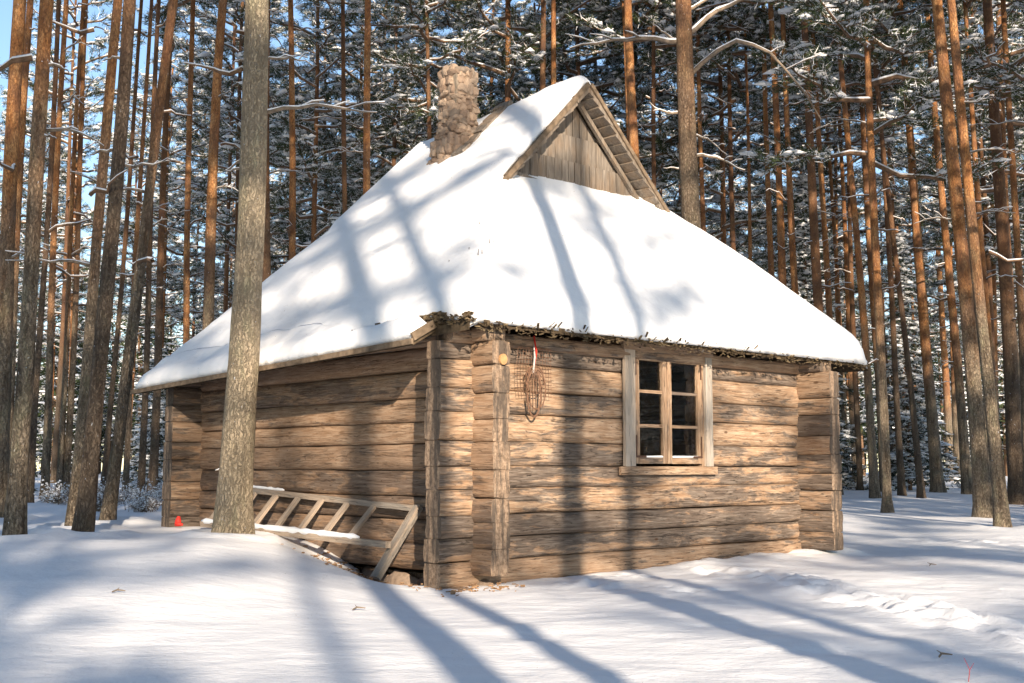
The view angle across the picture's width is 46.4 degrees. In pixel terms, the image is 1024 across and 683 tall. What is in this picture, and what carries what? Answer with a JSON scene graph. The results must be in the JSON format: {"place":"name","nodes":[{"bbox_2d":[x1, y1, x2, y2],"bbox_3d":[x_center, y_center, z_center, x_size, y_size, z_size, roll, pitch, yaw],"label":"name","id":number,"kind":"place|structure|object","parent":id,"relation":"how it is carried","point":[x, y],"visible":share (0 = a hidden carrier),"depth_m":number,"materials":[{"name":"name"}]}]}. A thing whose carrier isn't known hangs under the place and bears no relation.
{"place":"outdoors","nodes":[
{"label":"outdoors","id":0,"kind":"place"},
{"bbox_2d":[0,0,1022,470],"label":"sky","id":1,"kind":"structure","parent":0,"point":[6,6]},
{"bbox_2d":[0,471,1023,682],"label":"ground","id":2,"kind":"structure","parent":0,"point":[877,599],"depth_m":7.39,"materials":[{"name":"snow"}]},
{"bbox_2d":[0,0,48,517],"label":"pine tree","id":3,"kind":"object","parent":2,"relation":"on","point":[9,164],"visible":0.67,"depth_m":14.23,"materials":[{"name":"orange plant"}]},
{"bbox_2d":[9,0,44,464],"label":"pine tree","id":4,"kind":"object","parent":2,"relation":"on","point":[29,29],"visible":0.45,"depth_m":21.09,"materials":[{"name":"brown plant"}]},
{"bbox_2d":[0,36,102,323],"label":"pine tree","id":5,"kind":"object","parent":2,"relation":"on","point":[25,180],"visible":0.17,"depth_m":62.54,"materials":[{"name":"green plant"}]},
{"bbox_2d":[0,0,103,535],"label":"pine tree","id":6,"kind":"object","parent":2,"relation":"on","point":[15,513],"visible":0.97,"depth_m":10.64,"materials":[{"name":"orange plant"}]},
{"bbox_2d":[15,0,91,502],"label":"pine tree","id":7,"kind":"object","parent":2,"relation":"on","point":[48,230],"visible":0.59,"depth_m":19.89,"materials":[{"name":"brown plant"}]},
{"bbox_2d":[38,0,95,498],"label":"pine tree","id":8,"kind":"object","parent":2,"relation":"on","point":[46,450],"visible":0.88,"depth_m":21.59,"materials":[{"name":"orange plant"}]},
{"bbox_2d":[17,137,116,438],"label":"pine tree","id":9,"kind":"object","parent":2,"relation":"on","point":[60,207],"visible":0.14,"depth_m":66.59,"materials":[{"name":"green plant"}]},
{"bbox_2d":[38,0,104,491],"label":"pine tree","id":10,"kind":"object","parent":2,"relation":"on","point":[61,445],"visible":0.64,"depth_m":22.45,"materials":[{"name":"brown plant"}]},
{"bbox_2d":[0,47,145,385],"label":"pine tree","id":11,"kind":"object","parent":2,"relation":"on","point":[83,284],"visible":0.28,"depth_m":49.58,"materials":[{"name":"green plant"}]},
{"bbox_2d":[40,0,105,494],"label":"pine tree","id":12,"kind":"object","parent":2,"relation":"on","point":[69,425],"visible":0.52,"depth_m":22.50,"materials":[{"name":"brown plant"}]},
{"bbox_2d":[0,0,146,482],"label":"pine tree","id":13,"kind":"object","parent":2,"relation":"on","point":[98,91],"visible":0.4,"depth_m":45.12,"materials":[{"name":"brown plant"}]},
{"bbox_2d":[5,0,181,525],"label":"pine tree","id":14,"kind":"object","parent":2,"relation":"on","point":[104,164],"visible":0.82,"depth_m":12.59,"materials":[{"name":"brown plant"}]},
{"bbox_2d":[71,0,135,531],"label":"pine tree","id":15,"kind":"object","parent":2,"relation":"on","point":[84,519],"visible":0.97,"depth_m":11.09,"materials":[{"name":"brown plant"}]},
{"bbox_2d":[71,0,177,519],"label":"pine tree","id":16,"kind":"object","parent":2,"relation":"on","point":[108,510],"visible":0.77,"depth_m":13.94,"materials":[{"name":"brown plant"}]},
{"bbox_2d":[100,0,163,494],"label":"pine tree","id":17,"kind":"object","parent":2,"relation":"on","point":[106,451],"visible":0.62,"depth_m":25.02,"materials":[{"name":"brown plant"}]},
{"bbox_2d":[60,56,203,428],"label":"pine tree","id":18,"kind":"object","parent":2,"relation":"on","point":[125,311],"visible":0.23,"depth_m":64.95,"materials":[{"name":"green plant"}]},
{"bbox_2d":[83,96,182,475],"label":"pine tree","id":19,"kind":"object","parent":2,"relation":"on","point":[136,180],"visible":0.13,"depth_m":71.02,"materials":[{"name":"green plant"}]},
{"bbox_2d":[121,348,168,489],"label":"young spruce","id":20,"kind":"object","parent":2,"relation":"on","point":[163,405],"visible":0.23,"depth_m":32.45,"materials":[{"name":"green plant"}]},
{"bbox_2d":[119,0,192,500],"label":"pine tree","id":21,"kind":"object","parent":2,"relation":"on","point":[144,422],"visible":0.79,"depth_m":21.50,"materials":[{"name":"brown plant"}]},
{"bbox_2d":[122,0,189,493],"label":"pine tree","id":22,"kind":"object","parent":2,"relation":"on","point":[126,464],"visible":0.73,"depth_m":23.39,"materials":[{"name":"brown plant"}]},
{"bbox_2d":[80,46,233,351],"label":"pine tree","id":23,"kind":"object","parent":2,"relation":"on","point":[168,215],"visible":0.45,"depth_m":45.38,"materials":[{"name":"green plant"}]},
{"bbox_2d":[126,4,236,331],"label":"pine tree","id":24,"kind":"object","parent":2,"relation":"on","point":[220,151],"visible":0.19,"depth_m":54.07,"materials":[{"name":"green plant"}]},
{"bbox_2d":[128,0,244,491],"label":"pine tree","id":25,"kind":"object","parent":2,"relation":"on","point":[154,444],"visible":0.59,"depth_m":27.17,"materials":[{"name":"brown plant"}]},
{"bbox_2d":[154,52,233,337],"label":"pine tree","id":26,"kind":"object","parent":2,"relation":"on","point":[196,240],"visible":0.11,"depth_m":74.19,"materials":[{"name":"green plant"}]},
{"bbox_2d":[142,65,276,326],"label":"pine tree","id":27,"kind":"object","parent":2,"relation":"on","point":[177,241],"visible":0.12,"depth_m":55.35,"materials":[{"name":"green plant"}]},
{"bbox_2d":[198,0,239,329],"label":"pine tree","id":28,"kind":"object","parent":2,"relation":"on","point":[212,206],"visible":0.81,"depth_m":21.35,"materials":[{"name":"brown plant"}]},
{"bbox_2d":[177,165,271,331],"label":"pine tree","id":29,"kind":"object","parent":2,"relation":"on","point":[231,276],"visible":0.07,"depth_m":71.69,"materials":[{"name":"green plant"}]},
{"bbox_2d":[140,0,322,343],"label":"pine tree","id":30,"kind":"object","parent":2,"relation":"on","point":[186,293],"visible":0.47,"depth_m":24.89,"materials":[{"name":"orange plant"}]},
{"bbox_2d":[160,1,312,312],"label":"pine tree","id":31,"kind":"object","parent":2,"relation":"on","point":[212,19],"visible":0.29,"depth_m":40.89,"materials":[{"name":"green plant"}]},
{"bbox_2d":[131,0,356,258],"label":"pine tree","id":32,"kind":"object","parent":2,"relation":"on","point":[207,40],"visible":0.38,"depth_m":37.36,"materials":[{"name":"green plant"}]},
{"bbox_2d":[180,0,329,208],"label":"pine tree","id":33,"kind":"object","parent":2,"relation":"on","point":[283,10],"visible":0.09,"depth_m":43.19,"materials":[{"name":"green plant"}]},
{"bbox_2d":[235,0,316,281],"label":"pine tree","id":34,"kind":"object","parent":2,"relation":"on","point":[267,262],"visible":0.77,"depth_m":23.46,"materials":[{"name":"brown plant"}]},
{"bbox_2d":[183,0,384,533],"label":"pine tree","id":35,"kind":"object","parent":2,"relation":"on","point":[233,510],"visible":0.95,"depth_m":11.04,"materials":[{"name":"brown plant"}]},
{"bbox_2d":[217,62,356,291],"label":"pine tree","id":36,"kind":"object","parent":2,"relation":"on","point":[275,263],"visible":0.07,"depth_m":47.59,"materials":[{"name":"green plant"}]},
{"bbox_2d":[200,0,416,250],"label":"pine tree","id":37,"kind":"object","parent":2,"relation":"on","point":[302,137],"visible":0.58,"depth_m":33.76,"materials":[{"name":"green plant"}]},
{"bbox_2d":[200,485,422,580],"bbox_3d":[-2.029,1.707,11.079,0.454,0.768,3.278,6,-8,-43],"label":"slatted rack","id":38,"kind":"object","parent":2,"relation":"on","point":[302,531],"visible":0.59,"depth_m":10.61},
{"bbox_2d":[231,2,415,249],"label":"pine tree","id":39,"kind":"object","parent":2,"relation":"on","point":[302,48],"visible":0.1,"depth_m":44.34,"materials":[{"name":"green plant"}]},
{"bbox_2d":[275,0,379,259],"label":"pine tree","id":40,"kind":"object","parent":2,"relation":"on","point":[291,231],"visible":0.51,"depth_m":25.86,"materials":[{"name":"orange plant"}]},
{"bbox_2d":[298,0,385,213],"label":"pine tree","id":41,"kind":"object","parent":2,"relation":"on","point":[343,140],"visible":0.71,"depth_m":26.84,"materials":[{"name":"brown plant"}]},
{"bbox_2d":[269,0,437,253],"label":"pine tree","id":42,"kind":"object","parent":2,"relation":"on","point":[310,44],"visible":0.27,"depth_m":41.12,"materials":[{"name":"green plant"}]},
{"bbox_2d":[337,0,370,194],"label":"pine tree","id":43,"kind":"object","parent":2,"relation":"on","point":[366,107],"visible":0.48,"depth_m":23.62,"materials":[{"name":"orange plant"}]},
{"bbox_2d":[283,0,478,237],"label":"pine tree","id":44,"kind":"object","parent":2,"relation":"on","point":[393,118],"visible":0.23,"depth_m":39.83,"materials":[{"name":"green plant"}]},
{"bbox_2d":[293,545,524,596],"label":"leaf litter","id":45,"kind":"object","parent":2,"relation":"on","point":[451,591],"visible":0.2,"depth_m":9.54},
{"bbox_2d":[302,0,525,208],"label":"pine tree","id":46,"kind":"object","parent":2,"relation":"on","point":[492,89],"visible":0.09,"depth_m":41.79,"materials":[{"name":"green plant"}]},
{"bbox_2d":[331,0,514,139],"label":"pine tree","id":47,"kind":"object","parent":2,"relation":"on","point":[411,51],"visible":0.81,"depth_m":32.67,"materials":[{"name":"green plant"}]},
{"bbox_2d":[385,0,540,162],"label":"pine tree","id":48,"kind":"object","parent":2,"relation":"on","point":[433,77],"visible":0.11,"depth_m":43.52,"materials":[{"name":"green plant"}]},
{"bbox_2d":[131,63,871,590],"bbox_3d":[-0.047,-0.235,13.274,6.231,5.758,5.506,6,-8,-43],"label":"log cabin","id":49,"kind":"object","parent":2,"relation":"on","point":[417,297],"visible":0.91,"depth_m":11.39,"materials":[{"name":"wood"}]},
{"bbox_2d":[516,336,551,417],"bbox_3d":[0.201,0.299,10.170,0.416,0.708,0.096,6,-8,-43],"label":"wire basket","id":50,"kind":"object","parent":49,"relation":"hanging from","point":[538,374],"visible":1,"depth_m":10.14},
{"bbox_2d":[619,341,717,474],"bbox_3d":[1.488,0.637,11.455,1.432,1.272,0.278,6,-8,-43],"label":"window","id":51,"kind":"structure","parent":49,"relation":"in","point":[668,406],"depth_m":11.40,"materials":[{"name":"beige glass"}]},
{"bbox_2d":[374,0,632,159],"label":"pine tree","id":52,"kind":"object","parent":2,"relation":"on","point":[508,60],"visible":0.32,"depth_m":34.00,"materials":[{"name":"green plant"}]},
{"bbox_2d":[15,260,1018,475],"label":"wood","id":53,"kind":"object","parent":2,"relation":"on","point":[171,343],"visible":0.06,"depth_m":98.25,"materials":[{"name":"plant"}]},
{"bbox_2d":[510,0,584,90],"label":"pine tree","id":54,"kind":"object","parent":2,"relation":"on","point":[540,55],"visible":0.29,"depth_m":32.30,"materials":[{"name":"brown plant"}]},
{"bbox_2d":[486,0,657,137],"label":"pine tree","id":55,"kind":"object","parent":2,"relation":"on","point":[522,78],"visible":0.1,"depth_m":41.02,"materials":[{"name":"green plant"}]},
{"bbox_2d":[477,0,678,175],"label":"pine tree","id":56,"kind":"object","parent":2,"relation":"on","point":[616,78],"visible":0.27,"depth_m":37.36,"materials":[{"name":"green plant"}]},
{"bbox_2d":[517,0,761,193],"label":"pine tree","id":57,"kind":"object","parent":2,"relation":"on","point":[640,103],"visible":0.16,"depth_m":38.48,"materials":[{"name":"green plant"}]},
{"bbox_2d":[624,0,672,160],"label":"pine tree","id":58,"kind":"object","parent":2,"relation":"on","point":[631,101],"visible":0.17,"depth_m":31.71,"materials":[{"name":"orange plant"}]},
{"bbox_2d":[563,0,760,186],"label":"pine tree","id":59,"kind":"object","parent":2,"relation":"on","point":[669,11],"visible":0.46,"depth_m":33.15,"materials":[{"name":"brown plant"}]},
{"bbox_2d":[563,0,764,141],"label":"pine tree","id":60,"kind":"object","parent":2,"relation":"on","point":[712,29],"visible":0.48,"depth_m":32.78,"materials":[{"name":"orange plant"}]},
{"bbox_2d":[611,56,746,244],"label":"pine tree","id":61,"kind":"object","parent":2,"relation":"on","point":[672,191],"visible":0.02,"depth_m":59.20,"materials":[{"name":"green plant"}]},
{"bbox_2d":[565,0,823,228],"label":"pine tree","id":62,"kind":"object","parent":2,"relation":"on","point":[687,70],"visible":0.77,"depth_m":19.47,"materials":[{"name":"brown plant"}]},
{"bbox_2d":[612,6,786,253],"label":"pine tree","id":63,"kind":"object","parent":2,"relation":"on","point":[717,219],"visible":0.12,"depth_m":43.59,"materials":[{"name":"green plant"}]},
{"bbox_2d":[610,6,826,254],"bbox_3d":[6.580,-6.060,36.423,6.868,21.664,7.434,-2,-6,19],"label":"pine tree","id":64,"kind":"object","parent":2,"relation":"on","point":[720,174],"visible":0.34,"depth_m":35.75,"materials":[{"name":"green plant"}]},
{"bbox_2d":[621,0,828,231],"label":"pine tree","id":65,"kind":"object","parent":2,"relation":"on","point":[670,30],"visible":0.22,"depth_m":32.60,"materials":[{"name":"brown plant"}]},
{"bbox_2d":[634,0,827,250],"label":"pine tree","id":66,"kind":"object","parent":2,"relation":"on","point":[702,53],"visible":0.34,"depth_m":33.74,"materials":[{"name":"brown plant"}]},
{"bbox_2d":[651,0,815,260],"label":"pine tree","id":67,"kind":"object","parent":2,"relation":"on","point":[777,26],"visible":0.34,"depth_m":33.24,"materials":[{"name":"brown plant"}]},
{"bbox_2d":[711,2,799,277],"bbox_3d":[7.176,-6.128,32.823,5.805,20.981,6.140,0,-6,0],"label":"pine tree","id":68,"kind":"object","parent":2,"relation":"on","point":[769,192],"visible":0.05,"depth_m":32.74,"materials":[{"name":"orange plant"}]},
{"bbox_2d":[662,0,880,311],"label":"pine tree","id":69,"kind":"object","parent":2,"relation":"on","point":[817,285],"visible":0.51,"depth_m":30.21,"materials":[{"name":"brown plant"}]},
{"bbox_2d":[676,2,880,281],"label":"pine tree","id":70,"kind":"object","parent":2,"relation":"on","point":[763,256],"visible":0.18,"depth_m":45.24,"materials":[{"name":"green plant"}]},
{"bbox_2d":[768,3,796,286],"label":"pine tree","id":71,"kind":"object","parent":2,"relation":"on","point":[782,248],"visible":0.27,"depth_m":31.32,"materials":[{"name":"orange plant"}]},
{"bbox_2d":[766,6,809,294],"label":"pine tree","id":72,"kind":"object","parent":2,"relation":"on","point":[792,248],"visible":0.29,"depth_m":31.20,"materials":[{"name":"orange plant"}]},
{"bbox_2d":[737,96,882,310],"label":"pine tree","id":73,"kind":"object","parent":2,"relation":"on","point":[819,224],"visible":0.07,"depth_m":58.31,"materials":[{"name":"green plant"}]},
{"bbox_2d":[746,90,886,314],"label":"pine tree","id":74,"kind":"object","parent":2,"relation":"on","point":[828,199],"visible":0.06,"depth_m":48.68,"materials":[{"name":"green plant"}]},
{"bbox_2d":[785,173,868,489],"bbox_3d":[9.339,-0.262,37.730,3.773,10.478,4.028,1,-6,-13],"label":"young spruce","id":75,"kind":"object","parent":2,"relation":"on","point":[802,227],"visible":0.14,"depth_m":37.78,"materials":[{"name":"green plant"}]},
{"bbox_2d":[756,7,899,477],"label":"pine tree","id":76,"kind":"object","parent":2,"relation":"on","point":[799,137],"visible":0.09,"depth_m":43.84,"materials":[{"name":"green plant"}]},
{"bbox_2d":[735,64,939,470],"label":"pine tree","id":77,"kind":"object","parent":2,"relation":"on","point":[899,222],"visible":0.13,"depth_m":46.54,"materials":[{"name":"green plant"}]},
{"bbox_2d":[732,0,946,494],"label":"pine tree","id":78,"kind":"object","parent":2,"relation":"on","point":[888,24],"visible":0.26,"depth_m":31.85,"materials":[{"name":"orange plant"}]},
{"bbox_2d":[787,5,892,491],"bbox_3d":[10.085,-6.952,34.494,5.270,22.930,5.557,0,-6,0],"label":"pine tree","id":79,"kind":"object","parent":2,"relation":"on","point":[866,186],"visible":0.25,"depth_m":34.15,"materials":[{"name":"brown plant"}]},
{"bbox_2d":[768,37,923,489],"bbox_3d":[10.496,-5.890,36.988,5.124,21.376,5.477,0,-6,4],"label":"pine tree","id":80,"kind":"object","parent":2,"relation":"on","point":[859,466],"visible":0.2,"depth_m":36.69,"materials":[{"name":"green plant"}]},
{"bbox_2d":[768,3,932,485],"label":"pine tree","id":81,"kind":"object","parent":2,"relation":"on","point":[848,327],"visible":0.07,"depth_m":42.85,"materials":[{"name":"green plant"}]},
{"bbox_2d":[822,10,891,498],"bbox_3d":[9.238,-7.399,30.387,5.945,23.091,4.900,0,-6,0],"label":"pine tree","id":82,"kind":"object","parent":2,"relation":"on","point":[874,489],"visible":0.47,"depth_m":30.00,"materials":[{"name":"orange plant"}]},
{"bbox_2d":[779,2,936,484],"bbox_3d":[12.144,-5.559,39.350,5.288,21.097,6.000,5,-8,-42],"label":"pine tree","id":83,"kind":"object","parent":2,"relation":"on","point":[889,397],"visible":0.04,"depth_m":38.09,"materials":[{"name":"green plant"}]},
{"bbox_2d":[768,0,968,495],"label":"pine tree","id":84,"kind":"object","parent":2,"relation":"on","point":[901,487],"visible":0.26,"depth_m":31.86,"materials":[{"name":"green plant"}]},
{"bbox_2d":[739,0,1023,512],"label":"pine tree","id":85,"kind":"object","parent":2,"relation":"on","point":[821,13],"visible":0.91,"depth_m":23.77,"materials":[{"name":"green plant"}]},
{"bbox_2d":[824,6,950,486],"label":"pine tree","id":86,"kind":"object","parent":2,"relation":"on","point":[834,137],"visible":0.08,"depth_m":40.63,"materials":[{"name":"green plant"}]},
{"bbox_2d":[842,184,936,415],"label":"pine tree","id":87,"kind":"object","parent":2,"relation":"on","point":[858,329],"visible":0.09,"depth_m":69.59,"materials":[{"name":"green plant"}]},
{"bbox_2d":[829,0,972,497],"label":"pine tree","id":88,"kind":"object","parent":2,"relation":"on","point":[920,489],"visible":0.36,"depth_m":30.82,"materials":[{"name":"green plant"}]},
{"bbox_2d":[855,149,958,386],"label":"pine tree","id":89,"kind":"object","parent":2,"relation":"on","point":[931,303],"visible":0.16,"depth_m":65.46,"materials":[{"name":"green plant"}]},
{"bbox_2d":[861,230,958,490],"bbox_3d":[12.032,0.651,36.575,3.177,8.265,2.976,-2,-6,14],"label":"young spruce","id":90,"kind":"object","parent":2,"relation":"on","point":[909,466],"visible":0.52,"depth_m":36.33,"materials":[{"name":"green plant"}]},
{"bbox_2d":[818,0,1015,493],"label":"pine tree","id":91,"kind":"object","parent":2,"relation":"on","point":[965,470],"visible":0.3,"depth_m":33.05,"materials":[{"name":"orange plant"}]},
{"bbox_2d":[875,0,962,492],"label":"pine tree","id":92,"kind":"object","parent":2,"relation":"on","point":[937,483],"visible":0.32,"depth_m":34.08,"materials":[{"name":"orange plant"}]},
{"bbox_2d":[882,64,971,480],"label":"pine tree","id":93,"kind":"object","parent":2,"relation":"on","point":[946,397],"visible":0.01,"depth_m":63.01,"materials":[{"name":"green plant"}]},
{"bbox_2d":[895,334,960,485],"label":"young spruce","id":94,"kind":"object","parent":2,"relation":"on","point":[950,463],"visible":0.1,"depth_m":42.01,"materials":[{"name":"green plant"}]},
{"bbox_2d":[861,4,1023,484],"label":"pine tree","id":95,"kind":"object","parent":2,"relation":"on","point":[935,283],"visible":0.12,"depth_m":48.13,"materials":[{"name":"green plant"}]},
{"bbox_2d":[875,0,1023,427],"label":"pine tree","id":96,"kind":"object","parent":2,"relation":"on","point":[901,164],"visible":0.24,"depth_m":34.66,"materials":[{"name":"green plant"}]},
{"bbox_2d":[876,1,1023,387],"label":"pine tree","id":97,"kind":"object","parent":2,"relation":"on","point":[988,242],"visible":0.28,"depth_m":37.95,"materials":[{"name":"green plant"}]},
{"bbox_2d":[878,2,1023,466],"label":"pine tree","id":98,"kind":"object","parent":2,"relation":"on","point":[936,242],"visible":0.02,"depth_m":45.25,"materials":[{"name":"green plant"}]},
{"bbox_2d":[880,0,1023,423],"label":"pine tree","id":99,"kind":"object","parent":2,"relation":"on","point":[1013,29],"visible":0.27,"depth_m":31.01,"materials":[{"name":"orange plant"}]},
{"bbox_2d":[894,2,1023,420],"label":"pine tree","id":100,"kind":"object","parent":2,"relation":"on","point":[1018,134],"visible":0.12,"depth_m":40.98,"materials":[{"name":"green plant"}]},
{"bbox_2d":[914,0,1012,517],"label":"pine tree","id":101,"kind":"object","parent":2,"relation":"on","point":[982,507],"visible":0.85,"depth_m":21.46,"materials":[{"name":"orange plant"}]},
{"bbox_2d":[912,0,1023,288],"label":"pine tree","id":102,"kind":"object","parent":2,"relation":"on","point":[994,68],"visible":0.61,"depth_m":24.24,"materials":[{"name":"green plant"}]},
{"bbox_2d":[947,0,1023,527],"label":"pine tree","id":103,"kind":"object","parent":2,"relation":"on","point":[1001,511],"visible":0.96,"depth_m":18.54,"materials":[{"name":"orange plant"}]},
{"bbox_2d":[974,0,1023,504],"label":"pine tree","id":104,"kind":"object","parent":2,"relation":"on","point":[1013,428],"visible":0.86,"depth_m":27.43,"materials":[{"name":"brown plant"}]},
{"bbox_2d":[995,0,1023,487],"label":"pine tree","id":105,"kind":"object","parent":2,"relation":"on","point":[1018,275],"visible":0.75,"depth_m":26.51,"materials":[{"name":"brown plant"}]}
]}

